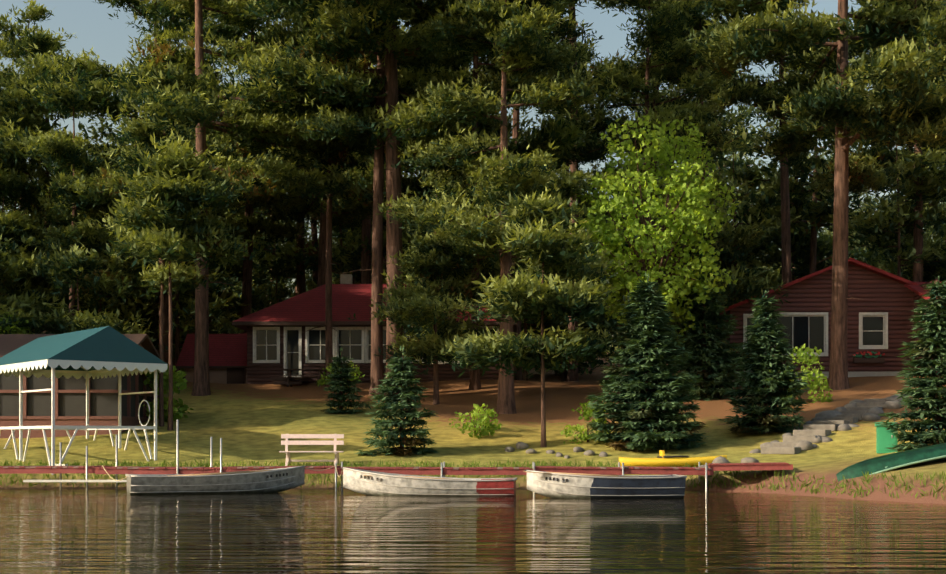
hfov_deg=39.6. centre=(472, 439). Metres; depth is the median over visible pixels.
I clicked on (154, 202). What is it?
pine foliage
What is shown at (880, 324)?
red cabin
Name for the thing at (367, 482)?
white red rowboat
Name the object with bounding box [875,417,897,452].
bin
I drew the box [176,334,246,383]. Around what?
shed
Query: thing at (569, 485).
blue white rowboat
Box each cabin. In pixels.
[232,274,516,384]
[717,258,945,385]
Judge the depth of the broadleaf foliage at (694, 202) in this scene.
48.85 m
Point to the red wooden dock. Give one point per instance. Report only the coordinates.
(443, 471)
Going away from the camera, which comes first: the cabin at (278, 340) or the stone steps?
the stone steps
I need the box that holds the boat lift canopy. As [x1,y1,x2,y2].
[0,326,166,474]
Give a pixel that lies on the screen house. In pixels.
(70, 401)
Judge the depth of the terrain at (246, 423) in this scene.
41.01 m
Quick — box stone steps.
[761,398,885,453]
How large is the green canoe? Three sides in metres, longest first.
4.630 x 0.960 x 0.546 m
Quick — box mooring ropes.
[102,465,533,480]
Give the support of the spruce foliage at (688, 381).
on the terrain at (246, 423)
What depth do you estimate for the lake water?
18.27 m
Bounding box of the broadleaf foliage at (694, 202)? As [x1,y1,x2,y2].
[0,112,832,443]
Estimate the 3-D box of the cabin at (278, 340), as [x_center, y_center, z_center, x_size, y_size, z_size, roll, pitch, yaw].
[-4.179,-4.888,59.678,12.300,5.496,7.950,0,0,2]
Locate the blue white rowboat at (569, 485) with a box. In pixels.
[523,469,686,498]
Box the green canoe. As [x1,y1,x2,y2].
[836,443,945,481]
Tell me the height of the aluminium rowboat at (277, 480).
0.771 m
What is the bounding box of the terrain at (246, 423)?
[0,353,945,503]
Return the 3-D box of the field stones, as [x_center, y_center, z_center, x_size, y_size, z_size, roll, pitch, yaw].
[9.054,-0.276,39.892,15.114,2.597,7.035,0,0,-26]
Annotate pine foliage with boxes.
[0,0,945,378]
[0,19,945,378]
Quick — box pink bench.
[279,434,343,465]
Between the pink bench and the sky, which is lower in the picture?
the pink bench
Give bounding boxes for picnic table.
[281,369,325,386]
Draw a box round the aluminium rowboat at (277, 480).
[125,466,306,494]
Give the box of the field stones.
[505,394,911,476]
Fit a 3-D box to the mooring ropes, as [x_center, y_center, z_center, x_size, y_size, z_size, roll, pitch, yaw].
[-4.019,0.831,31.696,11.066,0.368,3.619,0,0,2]
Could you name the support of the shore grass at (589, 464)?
on the terrain at (246, 423)
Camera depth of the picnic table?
55.11 m
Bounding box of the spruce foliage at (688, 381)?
[320,237,945,456]
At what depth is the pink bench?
36.80 m
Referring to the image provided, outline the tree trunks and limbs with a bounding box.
[0,0,945,450]
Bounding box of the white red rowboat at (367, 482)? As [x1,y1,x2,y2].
[341,467,516,495]
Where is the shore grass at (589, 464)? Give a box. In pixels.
[0,458,945,499]
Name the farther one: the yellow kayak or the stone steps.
the stone steps
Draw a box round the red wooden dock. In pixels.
[0,420,792,491]
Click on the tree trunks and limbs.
(372, 268)
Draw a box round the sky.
[0,0,936,345]
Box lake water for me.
[0,489,945,573]
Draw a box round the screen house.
[0,334,159,437]
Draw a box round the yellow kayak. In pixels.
[619,450,726,466]

